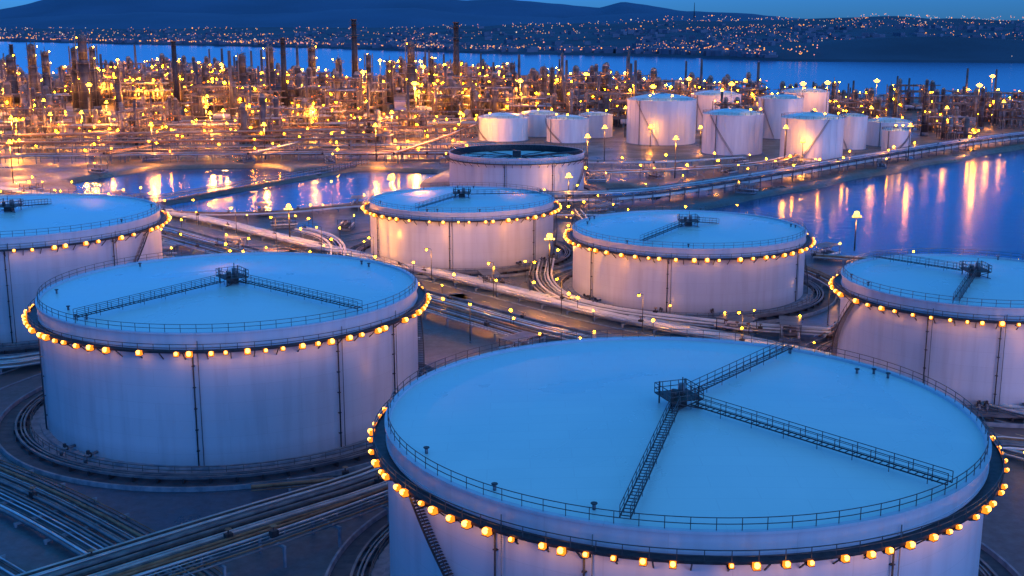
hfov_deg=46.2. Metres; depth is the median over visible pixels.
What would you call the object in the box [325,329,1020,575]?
oil storage tank
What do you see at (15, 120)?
floodlight mast
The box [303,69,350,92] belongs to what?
refinery unit
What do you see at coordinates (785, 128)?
floodlight mast
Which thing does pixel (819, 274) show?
pipe rack
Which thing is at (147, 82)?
refinery unit
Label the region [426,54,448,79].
refinery unit
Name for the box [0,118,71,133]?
pipe rack
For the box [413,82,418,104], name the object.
floodlight mast
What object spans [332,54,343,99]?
distillation column
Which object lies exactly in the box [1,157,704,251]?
service road
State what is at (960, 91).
refinery unit
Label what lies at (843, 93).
refinery unit
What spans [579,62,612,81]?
refinery unit
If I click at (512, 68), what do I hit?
distillation column
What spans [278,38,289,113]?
chimney stack
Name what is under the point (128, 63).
refinery unit
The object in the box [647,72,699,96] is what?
refinery unit
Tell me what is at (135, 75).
refinery unit
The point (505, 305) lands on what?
service road
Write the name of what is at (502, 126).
white storage tank
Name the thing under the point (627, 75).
refinery unit
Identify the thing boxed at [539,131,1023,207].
pipe rack
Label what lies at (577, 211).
pipe rack
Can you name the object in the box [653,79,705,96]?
refinery unit
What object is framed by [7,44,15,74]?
chimney stack
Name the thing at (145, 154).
pipe rack
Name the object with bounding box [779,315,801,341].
pump skid
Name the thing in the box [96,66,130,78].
refinery unit
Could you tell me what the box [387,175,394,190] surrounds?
floodlight mast
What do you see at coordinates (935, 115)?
refinery unit
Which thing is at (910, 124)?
floodlight mast
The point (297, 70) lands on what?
refinery unit
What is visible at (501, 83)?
refinery unit
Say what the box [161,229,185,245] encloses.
pipe rack
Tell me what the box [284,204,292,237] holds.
floodlight mast
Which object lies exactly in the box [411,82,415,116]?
floodlight mast
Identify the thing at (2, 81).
refinery unit
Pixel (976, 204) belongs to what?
sea
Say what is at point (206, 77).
distillation column
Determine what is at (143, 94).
refinery unit
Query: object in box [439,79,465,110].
refinery unit
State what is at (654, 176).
pump skid
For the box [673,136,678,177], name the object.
floodlight mast
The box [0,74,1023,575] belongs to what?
ground
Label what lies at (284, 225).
pump skid
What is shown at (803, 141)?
floodlight mast
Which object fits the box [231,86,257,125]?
refinery unit
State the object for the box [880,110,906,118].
refinery unit
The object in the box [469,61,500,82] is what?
refinery unit
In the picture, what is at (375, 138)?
floodlight mast
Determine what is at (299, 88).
refinery unit
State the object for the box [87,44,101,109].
distillation column
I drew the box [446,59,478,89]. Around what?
refinery unit
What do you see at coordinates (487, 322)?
pipe rack
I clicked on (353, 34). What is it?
chimney stack
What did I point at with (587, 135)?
floodlight mast
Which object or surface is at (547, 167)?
oil storage tank
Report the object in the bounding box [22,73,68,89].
refinery unit
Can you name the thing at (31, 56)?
distillation column
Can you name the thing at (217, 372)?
oil storage tank
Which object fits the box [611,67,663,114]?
refinery unit
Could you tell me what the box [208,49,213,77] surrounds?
refinery unit
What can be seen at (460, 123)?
floodlight mast
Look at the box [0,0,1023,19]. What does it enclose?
sky
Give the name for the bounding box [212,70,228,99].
refinery unit
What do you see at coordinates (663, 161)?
pipe rack
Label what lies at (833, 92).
distillation column
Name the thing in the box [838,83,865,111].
refinery unit
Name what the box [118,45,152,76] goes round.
refinery unit
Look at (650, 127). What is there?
floodlight mast
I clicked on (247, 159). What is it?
pump skid
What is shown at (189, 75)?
refinery unit
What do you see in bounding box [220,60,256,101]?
refinery unit
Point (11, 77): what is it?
distillation column
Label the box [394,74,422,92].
refinery unit
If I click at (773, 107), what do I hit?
white storage tank
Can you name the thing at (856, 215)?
floodlight mast
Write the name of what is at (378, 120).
refinery unit
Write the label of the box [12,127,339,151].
pipe rack
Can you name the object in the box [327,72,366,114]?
refinery unit
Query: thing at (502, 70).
refinery unit
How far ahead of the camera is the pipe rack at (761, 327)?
246.99 m
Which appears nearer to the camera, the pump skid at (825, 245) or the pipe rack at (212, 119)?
the pump skid at (825, 245)
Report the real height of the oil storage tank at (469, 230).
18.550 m
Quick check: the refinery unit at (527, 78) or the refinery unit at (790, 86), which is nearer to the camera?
the refinery unit at (790, 86)
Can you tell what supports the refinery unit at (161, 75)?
on the ground
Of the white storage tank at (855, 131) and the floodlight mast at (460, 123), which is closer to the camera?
the white storage tank at (855, 131)
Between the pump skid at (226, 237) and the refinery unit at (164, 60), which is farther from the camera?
the refinery unit at (164, 60)
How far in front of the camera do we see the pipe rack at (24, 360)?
212.97 m
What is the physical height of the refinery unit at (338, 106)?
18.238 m
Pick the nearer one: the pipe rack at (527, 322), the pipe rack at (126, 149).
the pipe rack at (527, 322)
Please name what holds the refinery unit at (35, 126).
on the ground
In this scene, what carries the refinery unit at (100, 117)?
on the ground
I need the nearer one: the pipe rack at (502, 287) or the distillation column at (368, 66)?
the pipe rack at (502, 287)
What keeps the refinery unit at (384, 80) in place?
on the ground
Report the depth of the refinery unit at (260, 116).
591.85 m
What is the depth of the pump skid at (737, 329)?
235.45 m
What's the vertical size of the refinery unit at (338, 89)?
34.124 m
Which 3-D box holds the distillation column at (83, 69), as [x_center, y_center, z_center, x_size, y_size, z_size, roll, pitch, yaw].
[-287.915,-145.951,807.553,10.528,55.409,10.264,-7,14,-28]
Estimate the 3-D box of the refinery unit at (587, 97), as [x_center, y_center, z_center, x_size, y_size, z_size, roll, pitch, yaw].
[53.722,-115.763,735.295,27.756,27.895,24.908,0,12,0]
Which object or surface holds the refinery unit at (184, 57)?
on the ground
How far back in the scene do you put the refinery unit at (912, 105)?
831.34 m
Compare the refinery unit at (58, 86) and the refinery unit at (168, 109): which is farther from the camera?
the refinery unit at (58, 86)
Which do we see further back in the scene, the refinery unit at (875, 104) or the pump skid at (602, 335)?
the refinery unit at (875, 104)
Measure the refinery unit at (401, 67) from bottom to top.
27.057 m
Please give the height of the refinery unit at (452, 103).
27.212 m
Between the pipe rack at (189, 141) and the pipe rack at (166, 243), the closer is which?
the pipe rack at (166, 243)
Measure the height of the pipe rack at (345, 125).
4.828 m
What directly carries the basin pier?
in the sea
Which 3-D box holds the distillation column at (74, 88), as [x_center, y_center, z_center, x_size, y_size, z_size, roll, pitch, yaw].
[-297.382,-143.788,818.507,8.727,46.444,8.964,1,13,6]
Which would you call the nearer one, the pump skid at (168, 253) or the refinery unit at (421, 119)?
the pump skid at (168, 253)
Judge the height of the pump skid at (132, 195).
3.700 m
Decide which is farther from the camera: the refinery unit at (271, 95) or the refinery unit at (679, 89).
the refinery unit at (271, 95)
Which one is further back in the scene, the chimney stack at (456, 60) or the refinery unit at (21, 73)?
the refinery unit at (21, 73)
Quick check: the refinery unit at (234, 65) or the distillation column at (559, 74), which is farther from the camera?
the refinery unit at (234, 65)
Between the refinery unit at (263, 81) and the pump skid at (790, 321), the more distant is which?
the refinery unit at (263, 81)
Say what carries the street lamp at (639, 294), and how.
on the ground
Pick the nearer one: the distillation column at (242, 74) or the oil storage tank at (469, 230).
the oil storage tank at (469, 230)
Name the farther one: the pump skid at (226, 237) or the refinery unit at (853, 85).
the refinery unit at (853, 85)
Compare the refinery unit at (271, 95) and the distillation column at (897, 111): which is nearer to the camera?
the distillation column at (897, 111)
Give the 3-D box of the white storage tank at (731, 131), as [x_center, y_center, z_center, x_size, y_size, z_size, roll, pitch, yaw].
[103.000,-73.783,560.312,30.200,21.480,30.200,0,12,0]
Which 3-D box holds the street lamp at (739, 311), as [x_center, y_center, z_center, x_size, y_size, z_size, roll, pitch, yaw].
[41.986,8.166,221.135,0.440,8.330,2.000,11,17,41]
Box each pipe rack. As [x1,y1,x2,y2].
[0,111,454,120]
[0,115,477,125]
[0,116,477,133]
[0,117,182,155]
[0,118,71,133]
[0,119,443,121]
[0,121,468,137]
[0,128,477,140]
[0,133,374,152]
[0,147,448,163]
[0,181,1023,421]
[0,191,700,219]
[0,352,39,373]
[0,457,230,575]
[0,554,25,575]
[1,129,394,146]
[1,140,496,151]
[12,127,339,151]
[15,346,516,575]
[64,120,470,125]
[90,142,466,158]
[91,126,421,143]
[100,117,286,163]
[120,486,388,575]
[154,121,406,132]
[161,219,1023,469]
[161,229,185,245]
[161,230,544,345]
[192,119,472,129]
[243,117,391,163]
[251,466,348,491]
[290,218,346,255]
[386,123,477,163]
[439,153,745,169]
[524,249,830,340]
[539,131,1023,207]
[564,201,586,250]
[585,153,799,179]
[804,265,839,338]
[812,247,913,263]
[994,436,1023,449]
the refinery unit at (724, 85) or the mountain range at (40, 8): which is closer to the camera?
the refinery unit at (724, 85)
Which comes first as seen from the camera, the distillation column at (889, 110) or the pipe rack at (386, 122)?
the distillation column at (889, 110)
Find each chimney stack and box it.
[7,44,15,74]
[169,41,183,114]
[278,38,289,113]
[349,19,358,77]
[451,22,461,80]
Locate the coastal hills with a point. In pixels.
(890, 47)
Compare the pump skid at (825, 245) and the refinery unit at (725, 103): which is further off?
the refinery unit at (725, 103)
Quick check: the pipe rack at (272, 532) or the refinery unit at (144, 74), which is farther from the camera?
the refinery unit at (144, 74)
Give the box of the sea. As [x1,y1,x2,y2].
[0,41,1023,259]
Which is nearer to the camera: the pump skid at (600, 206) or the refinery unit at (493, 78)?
the pump skid at (600, 206)
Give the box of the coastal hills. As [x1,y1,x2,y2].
[0,16,1023,62]
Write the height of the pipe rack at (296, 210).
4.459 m
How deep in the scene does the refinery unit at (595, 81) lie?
909.92 m
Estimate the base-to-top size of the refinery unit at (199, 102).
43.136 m
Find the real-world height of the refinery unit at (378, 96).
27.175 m
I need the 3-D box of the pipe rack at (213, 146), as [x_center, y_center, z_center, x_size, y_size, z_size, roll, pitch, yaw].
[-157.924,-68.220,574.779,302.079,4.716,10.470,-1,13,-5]
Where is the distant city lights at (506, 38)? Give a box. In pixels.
[0,14,1009,54]
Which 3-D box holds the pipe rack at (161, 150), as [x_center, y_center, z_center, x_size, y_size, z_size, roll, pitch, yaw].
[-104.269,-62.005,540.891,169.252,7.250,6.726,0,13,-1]
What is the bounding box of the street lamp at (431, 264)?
[425,248,431,281]
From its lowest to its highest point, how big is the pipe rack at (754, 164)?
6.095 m
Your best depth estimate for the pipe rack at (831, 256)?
306.72 m
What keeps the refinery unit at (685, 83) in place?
on the ground
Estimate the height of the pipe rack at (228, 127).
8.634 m
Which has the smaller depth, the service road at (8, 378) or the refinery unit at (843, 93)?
the service road at (8, 378)
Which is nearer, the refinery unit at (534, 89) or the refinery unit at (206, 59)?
the refinery unit at (534, 89)
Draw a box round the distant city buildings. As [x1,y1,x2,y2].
[0,21,1023,57]
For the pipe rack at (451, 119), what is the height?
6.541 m
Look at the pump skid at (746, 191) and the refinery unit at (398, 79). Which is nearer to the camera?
the pump skid at (746, 191)
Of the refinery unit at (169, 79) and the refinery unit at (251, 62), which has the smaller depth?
the refinery unit at (169, 79)
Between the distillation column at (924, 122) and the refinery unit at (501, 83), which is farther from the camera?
the refinery unit at (501, 83)
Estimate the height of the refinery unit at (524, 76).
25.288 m
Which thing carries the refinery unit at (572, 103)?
on the ground
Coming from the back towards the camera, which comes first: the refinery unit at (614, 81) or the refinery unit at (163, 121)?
the refinery unit at (614, 81)
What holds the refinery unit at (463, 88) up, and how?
on the ground
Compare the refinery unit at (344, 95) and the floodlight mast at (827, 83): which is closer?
the floodlight mast at (827, 83)
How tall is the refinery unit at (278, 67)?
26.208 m
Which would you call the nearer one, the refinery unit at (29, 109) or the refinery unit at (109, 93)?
the refinery unit at (29, 109)
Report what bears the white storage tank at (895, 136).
on the ground
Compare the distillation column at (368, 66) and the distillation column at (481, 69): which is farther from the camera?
the distillation column at (368, 66)
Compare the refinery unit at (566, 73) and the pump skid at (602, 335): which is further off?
the refinery unit at (566, 73)
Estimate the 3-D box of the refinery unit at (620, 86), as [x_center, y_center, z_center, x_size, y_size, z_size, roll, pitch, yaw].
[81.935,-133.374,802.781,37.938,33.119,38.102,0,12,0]
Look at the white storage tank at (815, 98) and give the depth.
680.96 m
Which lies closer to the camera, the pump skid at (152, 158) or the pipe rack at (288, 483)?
the pipe rack at (288, 483)
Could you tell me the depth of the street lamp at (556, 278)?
250.19 m
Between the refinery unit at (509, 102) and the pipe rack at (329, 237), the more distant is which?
the refinery unit at (509, 102)
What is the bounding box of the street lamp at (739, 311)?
[737,310,742,340]
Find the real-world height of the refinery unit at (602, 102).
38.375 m
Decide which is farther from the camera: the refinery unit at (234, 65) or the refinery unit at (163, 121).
the refinery unit at (234, 65)
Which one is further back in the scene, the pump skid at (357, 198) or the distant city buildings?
the distant city buildings
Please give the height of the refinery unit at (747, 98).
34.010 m
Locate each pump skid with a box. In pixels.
[18,181,43,190]
[87,162,107,172]
[112,189,125,195]
[125,193,150,200]
[143,156,162,160]
[162,246,176,256]
[217,234,248,251]
[240,155,253,161]
[255,201,268,215]
[257,247,288,251]
[270,215,297,228]
[323,153,334,163]
[337,215,354,230]
[350,195,364,207]
[477,267,500,283]
[498,331,540,349]
[585,172,606,181]
[585,331,625,337]
[587,203,614,212]
[594,195,619,207]
[645,168,664,178]
[714,312,757,336]
[721,165,738,174]
[731,154,749,163]
[734,182,757,193]
[772,161,791,167]
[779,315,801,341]
[795,159,815,166]
[810,242,840,259]
[876,158,887,168]
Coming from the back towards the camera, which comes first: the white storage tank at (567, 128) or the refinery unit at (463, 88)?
the refinery unit at (463, 88)
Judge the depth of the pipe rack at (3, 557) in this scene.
133.41 m
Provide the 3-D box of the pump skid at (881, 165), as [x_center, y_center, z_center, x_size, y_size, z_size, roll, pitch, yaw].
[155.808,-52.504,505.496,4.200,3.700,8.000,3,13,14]
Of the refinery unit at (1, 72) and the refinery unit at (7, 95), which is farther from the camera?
the refinery unit at (1, 72)
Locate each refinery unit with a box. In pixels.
[0,58,18,75]
[0,60,21,85]
[0,67,24,79]
[0,78,52,108]
[0,81,68,114]
[0,81,68,132]
[0,84,3,108]
[4,74,42,83]
[17,101,70,145]
[19,82,69,119]
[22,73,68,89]
[51,67,73,103]
[55,63,97,92]
[70,97,112,130]
[96,57,117,70]
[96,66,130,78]
[98,77,114,104]
[99,54,141,102]
[99,69,127,84]
[103,65,113,76]
[106,100,158,144]
[111,56,148,74]
[112,71,155,100]
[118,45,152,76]
[121,71,172,113]
[122,85,172,108]
[124,73,167,107]
[125,63,157,76]
[135,96,185,122]
[139,67,171,87]
[144,53,171,72]
[145,113,178,130]
[150,61,192,77]
[155,72,172,99]
[166,62,214,100]
[167,55,200,68]
[172,67,220,101]
[181,51,272,119]
[182,62,229,114]
[188,48,227,83]
[188,56,216,67]
[197,62,225,79]
[199,60,235,84]
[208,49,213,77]
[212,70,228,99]
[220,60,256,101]
[225,56,247,79]
[226,66,286,113]
[230,94,290,143]
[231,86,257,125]
[234,51,252,78]
[247,67,292,92]
[255,78,288,100]
[260,50,302,78]
[267,73,346,113]
[275,45,330,94]
[275,65,321,102]
[276,63,287,74]
[283,99,330,137]
[284,74,321,119]
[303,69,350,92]
[313,96,346,128]
[324,65,371,118]
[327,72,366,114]
[340,89,392,142]
[345,72,391,113]
[358,68,399,93]
[393,56,418,83]
[393,85,433,136]
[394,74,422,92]
[403,78,441,113]
[416,50,443,89]
[419,76,472,120]
[420,57,447,92]
[421,50,449,78]
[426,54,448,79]
[426,60,464,82]
[438,65,488,114]
[438,68,476,103]
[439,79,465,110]
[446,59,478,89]
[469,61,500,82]
[469,88,508,117]
[474,53,487,83]
[477,54,540,107]
[477,62,505,76]
[482,59,515,102]
[485,67,518,108]
[489,64,508,76]
[501,77,536,111]
[504,84,554,113]
[516,66,548,84]
[524,53,595,111]
[524,75,559,100]
[525,65,586,84]
[544,82,582,114]
[547,60,585,94]
[566,89,585,114]
[571,63,612,100]
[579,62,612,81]
[580,76,617,114]
[586,60,659,127]
[588,69,601,97]
[600,50,649,88]
[607,63,649,107]
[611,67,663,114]
[612,56,646,86]
[612,76,632,97]
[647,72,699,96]
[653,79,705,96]
[681,75,715,89]
[684,61,705,89]
[695,59,741,91]
[712,91,745,109]
[730,72,766,101]
[732,62,770,111]
[773,81,829,110]
[784,82,828,89]
[832,87,882,118]
[836,88,863,111]
[836,88,868,106]
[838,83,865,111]
[843,81,863,113]
[877,76,908,112]
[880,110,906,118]
[892,78,940,110]
[912,106,965,132]
[930,86,980,127]
[936,116,979,139]
[938,68,973,114]
[966,93,992,122]
[980,69,1023,115]
[986,90,1023,127]
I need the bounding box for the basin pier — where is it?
[145,159,368,200]
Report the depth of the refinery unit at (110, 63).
1179.98 m
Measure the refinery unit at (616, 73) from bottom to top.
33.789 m
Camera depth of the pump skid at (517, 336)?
221.57 m
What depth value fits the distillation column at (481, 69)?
826.81 m
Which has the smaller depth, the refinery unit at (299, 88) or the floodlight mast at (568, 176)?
the floodlight mast at (568, 176)
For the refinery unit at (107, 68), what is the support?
on the ground
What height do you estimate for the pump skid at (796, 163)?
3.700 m
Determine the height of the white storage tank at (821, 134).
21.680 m
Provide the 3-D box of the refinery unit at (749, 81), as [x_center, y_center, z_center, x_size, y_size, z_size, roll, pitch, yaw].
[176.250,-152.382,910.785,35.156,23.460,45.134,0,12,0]
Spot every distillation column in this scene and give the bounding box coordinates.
[2,49,20,103]
[25,40,40,101]
[40,48,54,98]
[68,44,80,111]
[74,33,94,112]
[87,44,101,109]
[110,62,125,114]
[177,59,188,112]
[200,62,213,114]
[236,53,248,101]
[263,44,277,101]
[306,42,318,99]
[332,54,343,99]
[364,53,373,102]
[383,56,395,108]
[405,39,417,108]
[428,57,436,104]
[476,63,485,107]
[506,61,517,92]
[539,66,548,102]
[548,64,556,94]
[557,66,560,80]
[828,77,839,113]
[884,81,895,116]
[893,86,902,117]
[919,87,932,135]
[976,85,986,129]
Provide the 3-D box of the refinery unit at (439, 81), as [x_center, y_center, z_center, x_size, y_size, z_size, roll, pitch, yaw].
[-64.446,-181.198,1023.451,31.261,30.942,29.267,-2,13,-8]
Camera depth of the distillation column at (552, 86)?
797.99 m
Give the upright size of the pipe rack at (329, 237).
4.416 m
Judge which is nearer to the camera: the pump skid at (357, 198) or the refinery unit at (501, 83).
the pump skid at (357, 198)
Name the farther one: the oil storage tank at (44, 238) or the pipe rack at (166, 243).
the pipe rack at (166, 243)
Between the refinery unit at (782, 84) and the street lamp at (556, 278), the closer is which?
the street lamp at (556, 278)
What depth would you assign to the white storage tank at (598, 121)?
632.51 m
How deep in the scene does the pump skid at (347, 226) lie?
354.10 m
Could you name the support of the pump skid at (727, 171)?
on the ground
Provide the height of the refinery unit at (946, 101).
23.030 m
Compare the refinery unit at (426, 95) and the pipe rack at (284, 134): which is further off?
the refinery unit at (426, 95)
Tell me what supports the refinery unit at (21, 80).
on the ground
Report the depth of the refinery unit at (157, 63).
1093.91 m
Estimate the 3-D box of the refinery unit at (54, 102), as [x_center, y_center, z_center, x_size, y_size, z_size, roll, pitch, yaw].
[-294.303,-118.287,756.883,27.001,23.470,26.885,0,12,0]
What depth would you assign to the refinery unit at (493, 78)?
788.38 m
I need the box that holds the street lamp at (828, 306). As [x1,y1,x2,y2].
[827,287,832,324]
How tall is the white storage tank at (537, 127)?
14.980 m
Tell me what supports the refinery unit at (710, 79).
on the ground
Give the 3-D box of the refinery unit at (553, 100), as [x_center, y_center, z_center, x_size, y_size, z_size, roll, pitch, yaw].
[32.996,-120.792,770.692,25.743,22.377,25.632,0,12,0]
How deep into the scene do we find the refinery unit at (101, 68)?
910.35 m
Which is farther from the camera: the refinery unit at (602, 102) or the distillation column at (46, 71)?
the distillation column at (46, 71)
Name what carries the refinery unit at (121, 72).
on the ground
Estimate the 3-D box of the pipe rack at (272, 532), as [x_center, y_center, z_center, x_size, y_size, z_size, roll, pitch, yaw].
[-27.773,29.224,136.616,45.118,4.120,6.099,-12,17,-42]
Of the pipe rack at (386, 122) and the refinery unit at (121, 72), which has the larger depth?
the refinery unit at (121, 72)
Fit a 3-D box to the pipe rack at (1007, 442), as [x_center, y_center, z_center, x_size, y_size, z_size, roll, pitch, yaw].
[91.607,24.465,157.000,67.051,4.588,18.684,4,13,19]
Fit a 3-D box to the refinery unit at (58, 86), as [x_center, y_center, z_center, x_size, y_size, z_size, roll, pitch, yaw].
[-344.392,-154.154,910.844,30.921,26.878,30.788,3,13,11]
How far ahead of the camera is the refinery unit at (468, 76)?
791.43 m
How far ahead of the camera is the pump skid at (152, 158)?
531.66 m
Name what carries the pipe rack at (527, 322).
on the ground
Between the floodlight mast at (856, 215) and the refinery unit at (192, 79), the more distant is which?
the refinery unit at (192, 79)
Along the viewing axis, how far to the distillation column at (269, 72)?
785.47 m
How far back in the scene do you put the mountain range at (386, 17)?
7809.23 m
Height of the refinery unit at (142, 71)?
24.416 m
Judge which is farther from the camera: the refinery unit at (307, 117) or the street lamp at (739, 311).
the refinery unit at (307, 117)
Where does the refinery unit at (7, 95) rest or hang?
on the ground
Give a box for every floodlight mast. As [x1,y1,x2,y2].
[6,140,13,182]
[13,118,18,152]
[86,83,92,130]
[261,123,266,159]
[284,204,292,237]
[372,123,377,160]
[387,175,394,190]
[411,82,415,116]
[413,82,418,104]
[458,111,462,141]
[544,234,554,275]
[565,173,572,204]
[584,134,590,175]
[602,125,607,160]
[648,125,652,146]
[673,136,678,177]
[783,125,788,163]
[800,139,805,162]
[824,81,830,108]
[852,212,861,250]
[907,123,912,160]
[976,83,982,124]
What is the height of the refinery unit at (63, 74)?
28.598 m
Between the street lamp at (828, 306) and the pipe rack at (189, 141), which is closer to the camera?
the street lamp at (828, 306)
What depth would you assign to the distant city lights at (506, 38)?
3414.49 m
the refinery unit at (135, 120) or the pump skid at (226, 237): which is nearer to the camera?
the pump skid at (226, 237)
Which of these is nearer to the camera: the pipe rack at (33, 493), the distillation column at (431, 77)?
the pipe rack at (33, 493)
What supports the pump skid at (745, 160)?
on the ground
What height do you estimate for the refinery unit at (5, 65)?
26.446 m
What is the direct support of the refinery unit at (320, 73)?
on the ground
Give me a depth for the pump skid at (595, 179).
461.31 m
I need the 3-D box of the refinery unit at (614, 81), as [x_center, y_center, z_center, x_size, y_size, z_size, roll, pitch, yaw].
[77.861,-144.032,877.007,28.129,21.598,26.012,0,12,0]
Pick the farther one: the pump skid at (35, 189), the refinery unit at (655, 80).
the refinery unit at (655, 80)
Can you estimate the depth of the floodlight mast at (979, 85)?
642.97 m
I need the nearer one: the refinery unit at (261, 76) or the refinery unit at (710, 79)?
the refinery unit at (261, 76)
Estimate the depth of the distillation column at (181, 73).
802.01 m
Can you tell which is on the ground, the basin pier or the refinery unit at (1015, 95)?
the refinery unit at (1015, 95)
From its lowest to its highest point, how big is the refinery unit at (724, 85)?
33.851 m
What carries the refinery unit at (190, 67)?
on the ground
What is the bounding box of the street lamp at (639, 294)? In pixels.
[637,293,642,332]
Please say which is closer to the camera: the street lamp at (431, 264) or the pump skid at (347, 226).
the street lamp at (431, 264)
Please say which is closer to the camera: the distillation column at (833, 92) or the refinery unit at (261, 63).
the distillation column at (833, 92)
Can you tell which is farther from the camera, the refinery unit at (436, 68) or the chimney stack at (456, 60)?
the refinery unit at (436, 68)
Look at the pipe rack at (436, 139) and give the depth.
577.11 m
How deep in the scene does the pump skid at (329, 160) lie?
521.91 m
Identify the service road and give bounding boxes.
[0,293,471,389]
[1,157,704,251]
[167,220,1023,437]
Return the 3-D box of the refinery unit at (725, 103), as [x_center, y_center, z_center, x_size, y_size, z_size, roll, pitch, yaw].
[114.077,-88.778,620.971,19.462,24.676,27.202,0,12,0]
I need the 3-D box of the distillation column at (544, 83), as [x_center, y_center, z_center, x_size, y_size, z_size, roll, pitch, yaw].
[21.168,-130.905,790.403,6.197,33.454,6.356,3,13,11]
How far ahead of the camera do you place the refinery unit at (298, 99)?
739.63 m
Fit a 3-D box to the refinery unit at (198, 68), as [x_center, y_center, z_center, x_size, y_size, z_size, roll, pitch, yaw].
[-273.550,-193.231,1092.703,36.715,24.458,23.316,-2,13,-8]
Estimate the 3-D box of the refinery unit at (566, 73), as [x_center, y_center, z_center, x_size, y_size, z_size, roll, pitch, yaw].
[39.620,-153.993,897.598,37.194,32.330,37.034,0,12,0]
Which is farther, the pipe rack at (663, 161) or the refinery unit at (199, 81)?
the refinery unit at (199, 81)
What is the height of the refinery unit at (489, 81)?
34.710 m
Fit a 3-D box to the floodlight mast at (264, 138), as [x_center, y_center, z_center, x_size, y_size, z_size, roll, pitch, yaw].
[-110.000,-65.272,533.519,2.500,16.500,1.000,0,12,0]
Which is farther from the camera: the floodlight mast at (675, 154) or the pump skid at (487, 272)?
the floodlight mast at (675, 154)
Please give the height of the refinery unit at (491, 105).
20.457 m
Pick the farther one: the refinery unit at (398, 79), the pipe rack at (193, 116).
the refinery unit at (398, 79)
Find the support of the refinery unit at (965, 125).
on the ground
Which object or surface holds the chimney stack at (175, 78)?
on the ground
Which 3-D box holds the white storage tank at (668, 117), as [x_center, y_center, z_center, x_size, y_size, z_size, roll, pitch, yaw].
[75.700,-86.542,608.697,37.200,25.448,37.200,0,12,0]
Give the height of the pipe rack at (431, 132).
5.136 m
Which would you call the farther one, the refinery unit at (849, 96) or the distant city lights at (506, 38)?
the distant city lights at (506, 38)
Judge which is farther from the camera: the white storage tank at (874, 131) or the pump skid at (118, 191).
the white storage tank at (874, 131)
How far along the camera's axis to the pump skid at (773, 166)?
496.56 m
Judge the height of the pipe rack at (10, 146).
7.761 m
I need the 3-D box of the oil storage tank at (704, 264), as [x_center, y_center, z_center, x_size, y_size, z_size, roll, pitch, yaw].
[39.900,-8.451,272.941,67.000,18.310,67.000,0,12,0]
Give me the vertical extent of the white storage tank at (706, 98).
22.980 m
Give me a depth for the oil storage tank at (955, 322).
193.23 m
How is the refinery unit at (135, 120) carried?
on the ground
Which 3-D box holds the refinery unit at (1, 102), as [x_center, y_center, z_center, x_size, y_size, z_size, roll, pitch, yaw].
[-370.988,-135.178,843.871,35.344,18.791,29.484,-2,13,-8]
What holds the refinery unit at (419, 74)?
on the ground
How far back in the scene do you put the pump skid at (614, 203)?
397.03 m
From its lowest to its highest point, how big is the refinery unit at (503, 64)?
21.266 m
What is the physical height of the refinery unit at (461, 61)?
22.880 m
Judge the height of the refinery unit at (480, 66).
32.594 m
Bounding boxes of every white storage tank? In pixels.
[476,111,529,141]
[517,108,559,137]
[544,113,590,143]
[578,110,613,138]
[624,92,696,145]
[691,89,741,130]
[699,107,763,156]
[758,93,803,139]
[777,110,844,162]
[781,86,829,112]
[839,110,867,150]
[866,116,913,146]
[878,125,910,152]
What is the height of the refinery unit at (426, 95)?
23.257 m
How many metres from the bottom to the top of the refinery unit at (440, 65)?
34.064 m
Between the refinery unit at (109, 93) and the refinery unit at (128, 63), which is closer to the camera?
the refinery unit at (109, 93)
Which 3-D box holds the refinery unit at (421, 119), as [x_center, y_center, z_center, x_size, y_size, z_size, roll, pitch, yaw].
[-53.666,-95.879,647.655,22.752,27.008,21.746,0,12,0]
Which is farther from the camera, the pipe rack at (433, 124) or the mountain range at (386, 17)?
the mountain range at (386, 17)
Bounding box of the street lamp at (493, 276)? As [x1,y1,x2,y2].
[487,262,493,296]
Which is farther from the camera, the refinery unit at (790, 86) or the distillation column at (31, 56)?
the distillation column at (31, 56)
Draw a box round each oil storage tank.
[0,189,171,356]
[0,246,436,491]
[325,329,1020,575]
[348,182,572,278]
[440,141,603,204]
[540,205,836,325]
[804,248,1023,427]
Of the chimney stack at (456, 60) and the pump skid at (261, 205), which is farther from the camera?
the chimney stack at (456, 60)
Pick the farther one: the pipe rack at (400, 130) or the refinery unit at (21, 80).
the refinery unit at (21, 80)
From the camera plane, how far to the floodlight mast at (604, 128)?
518.36 m
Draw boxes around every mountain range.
[0,0,680,18]
[0,8,799,28]
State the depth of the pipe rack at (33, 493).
147.43 m
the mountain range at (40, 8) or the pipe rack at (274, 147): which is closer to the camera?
the pipe rack at (274, 147)
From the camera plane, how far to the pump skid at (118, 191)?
410.75 m
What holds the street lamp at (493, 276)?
on the ground
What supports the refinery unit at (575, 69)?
on the ground
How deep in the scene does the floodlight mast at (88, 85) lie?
649.07 m
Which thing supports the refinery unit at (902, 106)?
on the ground
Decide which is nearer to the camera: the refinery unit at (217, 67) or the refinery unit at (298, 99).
the refinery unit at (298, 99)
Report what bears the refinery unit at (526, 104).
on the ground
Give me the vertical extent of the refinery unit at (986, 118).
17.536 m
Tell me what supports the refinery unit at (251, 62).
on the ground
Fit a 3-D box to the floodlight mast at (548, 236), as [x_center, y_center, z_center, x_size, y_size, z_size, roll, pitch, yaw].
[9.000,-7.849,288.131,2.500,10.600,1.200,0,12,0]
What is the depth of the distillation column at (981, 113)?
683.35 m
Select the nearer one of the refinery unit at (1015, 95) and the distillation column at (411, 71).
the refinery unit at (1015, 95)
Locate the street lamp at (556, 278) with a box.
[555,277,561,314]
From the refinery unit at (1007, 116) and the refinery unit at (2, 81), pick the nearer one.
the refinery unit at (1007, 116)
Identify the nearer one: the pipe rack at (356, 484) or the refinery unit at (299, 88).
the pipe rack at (356, 484)
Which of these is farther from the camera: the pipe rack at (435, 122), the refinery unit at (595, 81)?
the refinery unit at (595, 81)

